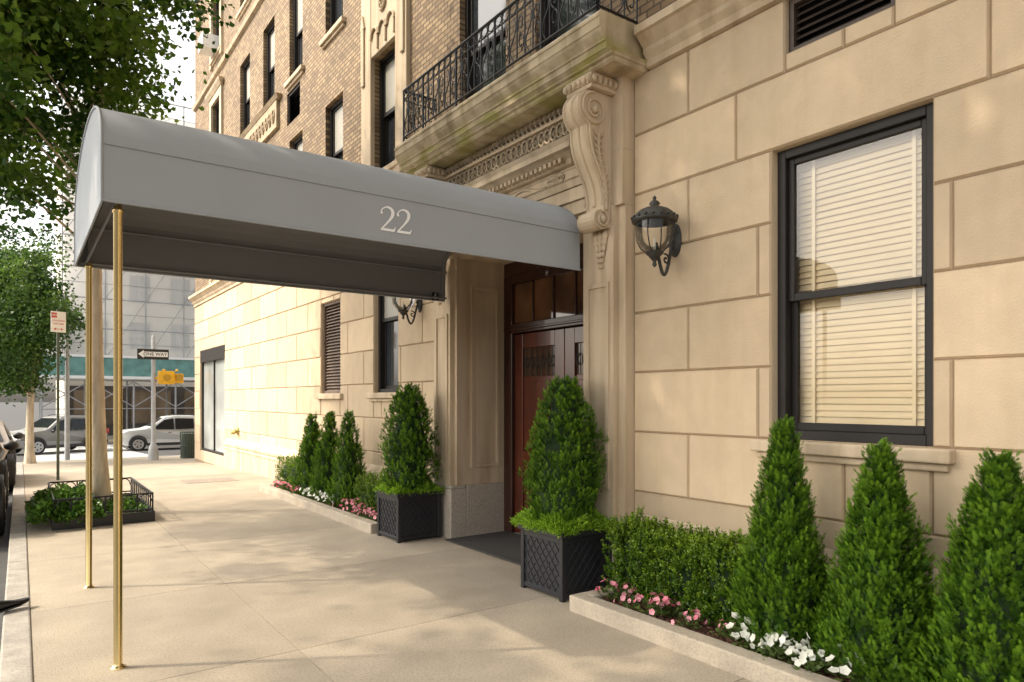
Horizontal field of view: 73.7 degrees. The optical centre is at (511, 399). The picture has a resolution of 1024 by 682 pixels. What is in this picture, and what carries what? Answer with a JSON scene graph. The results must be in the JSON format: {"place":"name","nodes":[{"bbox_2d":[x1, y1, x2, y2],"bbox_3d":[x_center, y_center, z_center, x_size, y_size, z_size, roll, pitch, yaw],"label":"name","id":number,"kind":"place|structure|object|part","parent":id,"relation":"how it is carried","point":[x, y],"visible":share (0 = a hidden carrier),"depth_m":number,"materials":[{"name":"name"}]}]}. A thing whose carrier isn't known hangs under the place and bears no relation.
{"place":"outdoors","nodes":[
{"label":"outdoors","id":0,"kind":"place"},
{"bbox_2d":[0,491,12,646],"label":"road","id":1,"kind":"structure","parent":0,"point":[4,542],"depth_m":8.14,"materials":[{"name":"grey asphalt"}]},
{"bbox_2d":[0,441,18,534],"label":"parked car","id":2,"kind":"object","parent":1,"relation":"on","point":[4,478],"visible":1,"depth_m":10.57,"materials":[{"name":"paint"}]},
{"bbox_2d":[0,420,23,491],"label":"parked car","id":3,"kind":"object","parent":1,"relation":"on","point":[9,456],"visible":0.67,"depth_m":13.80,"materials":[{"name":"paint"}]},
{"bbox_2d":[0,402,55,650],"bbox_3d":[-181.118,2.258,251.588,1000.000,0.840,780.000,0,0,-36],"label":"ground","id":4,"kind":"structure","parent":0,"point":[12,417],"depth_m":126.62,"materials":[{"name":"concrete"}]},
{"bbox_2d":[0,462,32,681],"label":"kerb","id":5,"kind":"structure","parent":4,"relation":"on","point":[16,657],"depth_m":5.55,"materials":[{"name":"concrete"}]},
{"bbox_2d":[0,596,29,612],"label":"shoe","id":6,"kind":"object","parent":5,"relation":"on","point":[6,605],"visible":1,"depth_m":5.45,"materials":[{"name":"black leather"}]},
{"bbox_2d":[0,244,69,395],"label":"street tree","id":7,"kind":"object","parent":4,"relation":"on","point":[59,278],"visible":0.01,"depth_m":42.98,"materials":[{"name":"green plant"}]},
{"bbox_2d":[17,455,179,462],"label":"kerb","id":8,"kind":"structure","parent":4,"relation":"on","point":[108,458],"depth_m":24.04,"materials":[{"name":"stone"}]},
{"bbox_2d":[0,0,194,401],"label":"sky","id":9,"kind":"structure","parent":0,"point":[187,85],"materials":[{"name":"white"}]},
{"bbox_2d":[16,443,179,462],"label":"cross road","id":10,"kind":"structure","parent":0,"point":[167,450],"depth_m":33.48,"materials":[{"name":"grey asphalt"}]},
{"bbox_2d":[9,414,108,454],"bbox_3d":[-22.773,1.706,34.016,2.219,1.859,4.685,0,0,22],"label":"parked car","id":11,"kind":"object","parent":10,"relation":"on","point":[44,432],"visible":0.44,"depth_m":33.43,"materials":[{"name":"paint"}]},
{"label":"side window","id":12,"kind":"part","parent":11,"relation":"part of","materials":[{"name":"black glass"}]},
{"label":"side window","id":13,"kind":"part","parent":11,"relation":"part of","materials":[{"name":"black glass"}]},
{"bbox_2d":[62,294,69,459],"bbox_3d":[-16.621,-0.850,23.767,2.078,6.410,0.234,0,0,-36],"label":"street lamp","id":14,"kind":"object","parent":10,"relation":"on","point":[67,420],"visible":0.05,"depth_m":24.27,"materials":[{"name":"metal"}]},
{"bbox_2d":[36,445,147,460],"bbox_3d":[-20.291,2.383,25.585,13.500,0.563,28.899,0,0,2],"label":"crosswalk marking","id":15,"kind":"object","parent":10,"relation":"on","point":[73,451],"visible":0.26,"depth_m":31.55,"materials":[{"name":"paint"}]},
{"bbox_2d":[123,414,194,450],"bbox_3d":[-18.491,1.746,36.510,4.685,1.859,2.219,0,0,-36],"label":"parked car","id":16,"kind":"object","parent":10,"relation":"on","point":[170,428],"visible":0.42,"depth_m":35.74,"materials":[{"name":"paint"}]},
{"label":"side window","id":17,"kind":"part","parent":16,"relation":"part of","materials":[{"name":"black glass"}]},
{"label":"side window","id":18,"kind":"part","parent":16,"relation":"part of","materials":[{"name":"black glass"}]},
{"bbox_2d":[39,353,194,428],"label":"sidewalk shed","id":19,"kind":"structure","parent":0,"point":[135,369],"depth_m":42.98,"materials":[{"name":"teal wood"}]},
{"bbox_2d":[56,83,194,437],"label":"scaffolded building","id":20,"kind":"structure","parent":0,"point":[161,308],"depth_m":47.28,"materials":[{"name":"grey glass"}]},
{"bbox_2d":[23,456,752,681],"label":"pavement","id":21,"kind":"structure","parent":0,"point":[243,579],"depth_m":5.59,"materials":[{"name":"concrete"}]},
{"bbox_2d":[0,215,85,463],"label":"street tree","id":22,"kind":"object","parent":21,"relation":"on","point":[32,300],"visible":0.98,"depth_m":21.15,"materials":[{"name":"green plant"}]},
{"bbox_2d":[51,309,65,479],"bbox_3d":[-9.857,-0.043,14.828,0.040,3.813,0.300,0,0,31],"label":"parking sign","id":23,"kind":"object","parent":21,"relation":"on","point":[58,321],"visible":1,"depth_m":14.82,"materials":[{"name":"grey metal"}]},
{"bbox_2d":[23,456,165,681],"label":"pavement joint","id":24,"kind":"object","parent":21,"relation":"on","point":[29,587],"visible":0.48,"depth_m":5.77,"materials":[{"name":"grey concrete"}]},
{"bbox_2d":[48,477,154,530],"bbox_3d":[-6.135,1.550,10.105,1.190,0.500,2.330,0,0,-36],"label":"tree guard","id":25,"kind":"object","parent":21,"relation":"on","point":[143,493],"visible":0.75,"depth_m":9.33,"materials":[{"name":"black metal"}]},
{"bbox_2d":[24,482,106,524],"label":"ivy plant","id":26,"kind":"object","parent":25,"relation":"on","point":[38,505],"visible":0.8,"depth_m":9.05,"materials":[{"name":"green plant"}]},
{"bbox_2d":[0,0,234,500],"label":"street tree","id":27,"kind":"object","parent":25,"relation":"in","point":[37,47],"visible":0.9,"depth_m":9.21,"materials":[{"name":"green plant"}]},
{"bbox_2d":[102,493,147,514],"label":"ivy plant","id":28,"kind":"object","parent":25,"relation":"on","point":[128,500],"visible":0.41,"depth_m":9.71,"materials":[{"name":"green plant"}]},
{"bbox_2d":[137,335,183,459],"bbox_3d":[-11.783,0.003,22.880,1.390,4.260,0.406,0,0,-36],"label":"traffic signal","id":29,"kind":"object","parent":21,"relation":"on","point":[153,353],"visible":0.98,"depth_m":22.76,"materials":[{"name":"metal"}]},
{"bbox_2d":[180,431,194,457],"bbox_3d":[-11.141,1.569,23.523,0.568,0.896,0.570,0,0,-36],"label":"litter bin","id":30,"kind":"object","parent":21,"relation":"on","point":[187,445],"visible":0.78,"depth_m":23.33,"materials":[{"name":"green metal"}]},
{"bbox_2d":[180,477,238,483],"bbox_3d":[-6.313,1.702,14.246,1.000,0.015,0.700,0,0,-36],"label":"cellar hatch","id":31,"kind":"object","parent":21,"relation":"on","point":[193,481],"visible":0.98,"depth_m":14.21,"materials":[{"name":"metal"}]},
{"bbox_2d":[260,483,376,533],"bbox_3d":[-2.912,1.647,10.823,0.760,0.145,4.930,0,0,-36],"label":"planting bed","id":32,"kind":"object","parent":21,"relation":"on","point":[369,526],"visible":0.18,"depth_m":10.01,"materials":[{"name":"beige stone"}]},
{"bbox_2d":[280,481,289,489],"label":"begonia plant","id":33,"kind":"object","parent":32,"relation":"on","point":[284,485],"visible":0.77,"depth_m":11.91,"materials":[{"name":"pink plant"}]},
{"bbox_2d":[274,453,297,481],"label":"boxwood shrub","id":34,"kind":"object","parent":32,"relation":"on","point":[281,475],"visible":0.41,"depth_m":12.50,"materials":[{"name":"green plant"}]},
{"bbox_2d":[284,455,302,487],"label":"boxwood shrub","id":35,"kind":"object","parent":32,"relation":"on","point":[291,464],"visible":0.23,"depth_m":12.08,"materials":[{"name":"green plant"}]},
{"bbox_2d":[288,411,322,495],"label":"arborvitae shrub","id":36,"kind":"object","parent":32,"relation":"on","point":[306,453],"visible":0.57,"depth_m":11.43,"materials":[{"name":"green plant"}]},
{"bbox_2d":[313,492,325,501],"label":"begonia plant","id":37,"kind":"object","parent":32,"relation":"on","point":[324,493],"visible":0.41,"depth_m":10.61,"materials":[{"name":"white plant"}]},
{"bbox_2d":[316,495,327,503],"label":"begonia plant","id":38,"kind":"object","parent":32,"relation":"on","point":[317,497],"visible":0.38,"depth_m":10.43,"materials":[{"name":"white plant"}]},
{"bbox_2d":[308,411,339,501],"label":"arborvitae shrub","id":39,"kind":"object","parent":32,"relation":"on","point":[324,457],"visible":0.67,"depth_m":10.78,"materials":[{"name":"green plant"}]},
{"bbox_2d":[323,496,338,506],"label":"begonia plant","id":40,"kind":"object","parent":32,"relation":"on","point":[331,503],"visible":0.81,"depth_m":10.13,"materials":[{"name":"white plant"}]},
{"bbox_2d":[332,498,358,508],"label":"begonia plant","id":41,"kind":"object","parent":32,"relation":"on","point":[350,503],"visible":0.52,"depth_m":9.82,"materials":[{"name":"pink plant"}]},
{"bbox_2d":[339,498,351,510],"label":"begonia plant","id":42,"kind":"object","parent":32,"relation":"on","point":[342,505],"visible":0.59,"depth_m":9.86,"materials":[{"name":"pink plant"}]},
{"bbox_2d":[325,409,367,507],"bbox_3d":[-2.457,0.891,10.252,0.707,1.497,0.720,0,0,-36],"label":"arborvitae shrub","id":43,"kind":"object","parent":32,"relation":"on","point":[345,462],"visible":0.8,"depth_m":10.13,"materials":[{"name":"green plant"}]},
{"bbox_2d":[342,502,360,512],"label":"begonia plant","id":44,"kind":"object","parent":32,"relation":"on","point":[354,506],"visible":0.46,"depth_m":9.63,"materials":[{"name":"pink plant"}]},
{"bbox_2d":[353,506,373,515],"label":"begonia plant","id":45,"kind":"object","parent":32,"relation":"on","point":[364,510],"visible":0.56,"depth_m":9.30,"materials":[{"name":"pink plant"}]},
{"bbox_2d":[358,509,370,516],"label":"begonia plant","id":46,"kind":"object","parent":32,"relation":"on","point":[363,512],"visible":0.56,"depth_m":9.23,"materials":[{"name":"pink plant"}]},
{"bbox_2d":[357,510,374,518],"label":"begonia plant","id":47,"kind":"object","parent":32,"relation":"on","point":[367,514],"visible":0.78,"depth_m":9.12,"materials":[{"name":"pink plant"}]},
{"bbox_2d":[356,503,375,511],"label":"begonia plant","id":48,"kind":"object","parent":32,"relation":"on","point":[360,505],"visible":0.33,"depth_m":9.49,"materials":[{"name":"pink plant"}]},
{"bbox_2d":[353,468,386,509],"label":"boxwood shrub","id":49,"kind":"object","parent":32,"relation":"on","point":[360,488],"visible":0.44,"depth_m":9.58,"materials":[{"name":"green plant"}]},
{"bbox_2d":[364,473,390,514],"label":"boxwood shrub","id":50,"kind":"object","parent":32,"relation":"on","point":[380,479],"visible":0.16,"depth_m":9.27,"materials":[{"name":"green plant"}]},
{"bbox_2d":[74,106,580,670],"bbox_3d":[-1.658,-0.164,6.261,3.845,3.728,2.526,0,0,-36],"label":"awning","id":51,"kind":"object","parent":21,"relation":"on","point":[160,198],"visible":0.98,"depth_m":5.43,"materials":[{"name":"grey fabric"}]},
{"bbox_2d":[375,489,443,542],"bbox_3d":[-1.275,1.410,8.447,0.629,0.580,0.629,0,0,-36],"label":"planter box","id":52,"kind":"object","parent":21,"relation":"on","point":[402,517],"visible":0.94,"depth_m":8.23,"materials":[{"name":"black metal"}]},
{"bbox_2d":[371,480,444,495],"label":"trailing plant","id":53,"kind":"object","parent":52,"relation":"in","point":[382,487],"visible":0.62,"depth_m":8.25,"materials":[{"name":"green plant"}]},
{"bbox_2d":[378,382,443,492],"bbox_3d":[-1.280,0.456,8.468,0.813,1.351,0.837,0,0,-36],"label":"arborvitae shrub","id":54,"kind":"object","parent":52,"relation":"in","point":[409,450],"visible":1,"depth_m":8.27,"materials":[{"name":"green plant"}]},
{"bbox_2d":[445,531,520,564],"bbox_3d":[0.180,1.682,7.572,0.900,0.012,2.120,0,0,-36],"label":"doormat","id":55,"kind":"object","parent":21,"relation":"on","point":[505,545],"visible":0.49,"depth_m":7.92,"materials":[{"name":"rubber"}]},
{"bbox_2d":[517,524,611,602],"bbox_3d":[0.485,1.410,6.104,0.629,0.580,0.629,0,0,-36],"label":"planter box","id":56,"kind":"object","parent":21,"relation":"on","point":[562,568],"visible":0.72,"depth_m":5.89,"materials":[{"name":"black metal"}]},
{"bbox_2d":[517,374,608,528],"bbox_3d":[0.456,0.444,6.146,0.787,1.360,0.833,0,0,-36],"label":"arborvitae shrub","id":57,"kind":"object","parent":56,"relation":"in","point":[561,477],"visible":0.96,"depth_m":5.94,"materials":[{"name":"green plant"}]},
{"bbox_2d":[510,505,618,538],"bbox_3d":[0.470,1.060,6.089,0.785,0.272,0.767,0,0,-36],"label":"trailing plant","id":58,"kind":"object","parent":56,"relation":"in","point":[527,519],"visible":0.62,"depth_m":5.87,"materials":[{"name":"green plant"}]},
{"bbox_2d":[188,0,1023,669],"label":"apartment building","id":59,"kind":"structure","parent":21,"relation":"on","point":[836,186],"depth_m":5.71,"materials":[{"name":"stone"}]},
{"bbox_2d":[198,31,218,56],"bbox_3d":[-8.382,-9.820,18.948,0.525,0.400,0.550,0,0,-36],"label":"air conditioner","id":60,"kind":"object","parent":59,"relation":"attached to","point":[206,50],"visible":0.56,"depth_m":18.74,"materials":[{"name":"white paint"}]},
{"bbox_2d":[200,345,224,455],"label":"shop window","id":61,"kind":"structure","parent":59,"relation":"in","point":[212,360],"depth_m":19.56,"materials":[{"name":"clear glass"}]},
{"bbox_2d":[209,3,219,66],"bbox_3d":[-8.167,-10.430,19.072,0.290,1.940,1.260,0,0,-36],"label":"window","id":62,"kind":"structure","parent":59,"relation":"in","point":[216,55],"depth_m":19.35,"materials":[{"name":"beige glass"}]},
{"bbox_2d":[216,105,218,132],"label":"window","id":63,"kind":"structure","parent":59,"relation":"in","point":[217,109],"depth_m":19.45,"materials":[{"name":"black glass"}]},
{"bbox_2d":[230,427,238,434],"bbox_3d":[-6.931,0.800,17.066,0.169,0.195,0.275,0,0,-36],"label":"standpipe","id":64,"kind":"object","parent":59,"relation":"attached to","point":[234,431],"visible":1,"depth_m":17.04,"materials":[{"name":"yellow metal"}]},
{"bbox_2d":[236,0,250,21],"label":"window","id":65,"kind":"structure","parent":59,"relation":"in","point":[246,3],"depth_m":16.65,"materials":[{"name":"beige stone"}]},
{"bbox_2d":[244,59,249,129],"bbox_3d":[-6.408,-7.375,16.765,0.130,1.850,0.900,0,0,-36],"label":"window","id":66,"kind":"structure","parent":59,"relation":"in","point":[247,67],"depth_m":17.04,"materials":[{"name":"clear glass"}]},
{"bbox_2d":[267,22,274,101],"bbox_3d":[-5.254,-7.375,15.163,0.130,1.850,0.850,0,0,-36],"label":"window","id":67,"kind":"structure","parent":59,"relation":"in","point":[271,33],"depth_m":15.42,"materials":[{"name":"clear glass"}]},
{"bbox_2d":[284,0,304,90],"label":"window","id":68,"kind":"structure","parent":59,"relation":"in","point":[298,67],"depth_m":13.91,"materials":[{"name":"white glass"}]},
{"bbox_2d":[293,134,302,150],"bbox_3d":[-4.187,-4.350,13.681,0.130,1.800,0.800,0,0,-36],"label":"window","id":69,"kind":"structure","parent":59,"relation":"in","point":[298,144],"depth_m":13.78,"materials":[{"name":"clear glass"}]},
{"bbox_2d":[319,0,345,49],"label":"window","id":70,"kind":"structure","parent":59,"relation":"in","point":[337,20],"depth_m":12.15,"materials":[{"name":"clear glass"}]},
{"bbox_2d":[330,96,342,159],"bbox_3d":[-2.996,-4.350,12.026,0.130,1.800,0.820,0,0,-36],"label":"window","id":71,"kind":"structure","parent":59,"relation":"in","point":[336,111],"depth_m":12.17,"materials":[{"name":"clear glass"}]},
{"bbox_2d":[366,296,400,401],"bbox_3d":[-1.844,-1.147,10.255,0.290,2.375,1.100,0,0,-36],"label":"window","id":72,"kind":"structure","parent":59,"relation":"in","point":[388,346],"depth_m":10.51,"materials":[{"name":"clear glass"}]},
{"bbox_2d":[380,48,398,169],"bbox_3d":[-1.828,-4.280,10.267,0.290,1.940,1.100,0,0,-36],"label":"window","id":73,"kind":"structure","parent":59,"relation":"in","point":[387,64],"depth_m":10.54,"materials":[{"name":"clear glass"}]},
{"bbox_2d":[392,297,422,324],"bbox_3d":[-1.435,-1.329,9.194,0.455,0.642,0.381,0,0,-36],"label":"wall lantern","id":74,"kind":"object","parent":59,"relation":"attached to","point":[403,310],"depth_m":9.24,"materials":[{"name":"brown metal"}]},
{"bbox_2d":[465,0,505,99],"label":"window","id":75,"kind":"structure","parent":59,"relation":"in","point":[477,12],"depth_m":8.39,"materials":[{"name":"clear glass"}]},
{"bbox_2d":[515,329,564,532],"bbox_3d":[0.335,0.430,8.238,0.050,2.480,0.970,0,0,-36],"label":"door","id":76,"kind":"structure","parent":59,"relation":"in","point":[539,356],"depth_m":8.39,"materials":[{"name":"brown wood"}]},
{"bbox_2d":[543,0,599,47],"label":"window","id":77,"kind":"structure","parent":59,"relation":"in","point":[583,3],"depth_m":7.17,"materials":[{"name":"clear glass"}]},
{"bbox_2d":[565,326,582,423],"bbox_3d":[0.908,0.430,7.443,0.050,2.480,0.970,0,0,-36],"label":"door","id":78,"kind":"structure","parent":59,"relation":"in","point":[574,335],"depth_m":7.69,"materials":[{"name":"brown wood"}]},
{"bbox_2d":[630,196,681,275],"bbox_3d":[1.183,-1.329,5.558,0.455,0.642,0.381,0,0,-36],"label":"wall lantern","id":79,"kind":"object","parent":59,"relation":"attached to","point":[654,214],"depth_m":5.54,"materials":[{"name":"black metal"}]},
{"bbox_2d":[749,102,955,471],"bbox_3d":[2.341,-0.760,4.630,0.510,2.700,1.680,0,0,-36],"label":"window","id":80,"kind":"structure","parent":59,"relation":"in","point":[855,205],"depth_m":4.67,"materials":[{"name":"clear glass"}]},
{"bbox_2d":[569,584,855,681],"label":"planting bed","id":81,"kind":"object","parent":21,"relation":"on","point":[722,653],"visible":0.31,"depth_m":4.56,"materials":[{"name":"beige stone"}]},
{"bbox_2d":[274,486,860,681],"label":"bark mulch","id":82,"kind":"object","parent":81,"relation":"on","point":[709,629],"visible":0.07,"depth_m":4.82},
{"bbox_2d":[595,578,625,600],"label":"begonia plant","id":83,"kind":"object","parent":81,"relation":"on","point":[614,584],"visible":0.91,"depth_m":5.52,"materials":[{"name":"pink plant"}]},
{"bbox_2d":[610,582,638,602],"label":"begonia plant","id":84,"kind":"object","parent":81,"relation":"on","point":[628,593],"visible":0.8,"depth_m":5.43,"materials":[{"name":"pink plant"}]},
{"bbox_2d":[614,595,644,609],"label":"begonia plant","id":85,"kind":"object","parent":81,"relation":"on","point":[630,600],"visible":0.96,"depth_m":5.23,"materials":[{"name":"pink plant"}]},
{"bbox_2d":[601,504,672,600],"bbox_3d":[1.057,1.265,5.628,0.516,0.778,0.669,0,0,-36],"label":"boxwood shrub","id":86,"kind":"object","parent":81,"relation":"on","point":[629,563],"visible":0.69,"depth_m":5.54,"materials":[{"name":"green plant"}]},
{"bbox_2d":[635,592,680,618],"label":"begonia plant","id":87,"kind":"object","parent":81,"relation":"on","point":[655,600],"visible":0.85,"depth_m":5.05,"materials":[{"name":"pink plant"}]},
{"bbox_2d":[640,592,677,616],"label":"begonia plant","id":88,"kind":"object","parent":81,"relation":"on","point":[661,605],"visible":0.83,"depth_m":5.07,"materials":[{"name":"pink plant"}]},
{"bbox_2d":[638,521,715,614],"bbox_3d":[1.318,1.289,5.261,0.531,0.706,0.655,0,0,-36],"label":"boxwood shrub","id":89,"kind":"object","parent":81,"relation":"on","point":[674,575],"visible":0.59,"depth_m":5.17,"materials":[{"name":"green plant"}]},
{"bbox_2d":[665,599,691,618],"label":"begonia plant","id":90,"kind":"object","parent":81,"relation":"on","point":[676,607],"visible":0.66,"depth_m":5.05,"materials":[{"name":"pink plant"}]},
{"bbox_2d":[671,608,702,628],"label":"begonia plant","id":91,"kind":"object","parent":81,"relation":"on","point":[692,618],"visible":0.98,"depth_m":4.80,"materials":[{"name":"pink plant"}]},
{"bbox_2d":[683,526,759,630],"bbox_3d":[1.575,1.281,4.897,0.536,0.724,0.626,0,0,-36],"label":"boxwood shrub","id":92,"kind":"object","parent":81,"relation":"on","point":[717,573],"visible":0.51,"depth_m":4.84,"materials":[{"name":"green plant"}]},
{"bbox_2d":[704,619,738,638],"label":"begonia plant","id":93,"kind":"object","parent":81,"relation":"on","point":[720,628],"visible":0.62,"depth_m":4.64,"materials":[{"name":"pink plant"}]},
{"bbox_2d":[716,612,764,648],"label":"begonia plant","id":94,"kind":"object","parent":81,"relation":"on","point":[743,630],"visible":0.62,"depth_m":4.43,"materials":[{"name":"white plant"}]},
{"bbox_2d":[736,630,763,652],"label":"begonia plant","id":95,"kind":"object","parent":81,"relation":"on","point":[752,644],"visible":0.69,"depth_m":4.34,"materials":[{"name":"white plant"}]},
{"bbox_2d":[759,631,791,656],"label":"begonia plant","id":96,"kind":"object","parent":81,"relation":"on","point":[769,642],"visible":0.48,"depth_m":4.25,"materials":[{"name":"white plant"}]},
{"bbox_2d":[750,632,801,664],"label":"begonia plant","id":97,"kind":"object","parent":81,"relation":"on","point":[782,638],"visible":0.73,"depth_m":4.18,"materials":[{"name":"white plant"}]},
{"bbox_2d":[721,414,838,653],"bbox_3d":[1.789,0.864,4.485,0.741,1.543,0.742,0,0,-36],"label":"arborvitae shrub","id":98,"kind":"object","parent":81,"relation":"on","point":[787,570],"visible":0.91,"depth_m":4.37,"materials":[{"name":"green plant"}]},
{"bbox_2d":[777,639,808,666],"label":"begonia plant","id":99,"kind":"object","parent":81,"relation":"on","point":[800,647],"visible":0.65,"depth_m":4.10,"materials":[{"name":"white plant"}]},
{"bbox_2d":[783,632,836,669],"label":"begonia plant","id":100,"kind":"object","parent":81,"relation":"on","point":[810,647],"visible":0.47,"depth_m":4.14,"materials":[{"name":"white plant"}]},
{"bbox_2d":[791,649,832,674],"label":"begonia plant","id":101,"kind":"object","parent":81,"relation":"on","point":[813,660],"visible":0.87,"depth_m":3.98,"materials":[{"name":"white plant"}]},
{"bbox_2d":[817,645,877,681],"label":"begonia plant","id":102,"kind":"object","parent":81,"relation":"on","point":[845,671],"visible":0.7,"depth_m":3.82,"materials":[{"name":"white plant"}]},
{"bbox_2d":[803,437,944,681],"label":"arborvitae shrub","id":103,"kind":"object","parent":81,"relation":"on","point":[882,574],"visible":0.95,"depth_m":3.83,"materials":[{"name":"green plant"}]},
{"bbox_2d":[904,447,1023,681],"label":"arborvitae shrub","id":104,"kind":"object","parent":81,"relation":"on","point":[978,629],"visible":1,"depth_m":3.40,"materials":[{"name":"green plant"}]}
]}

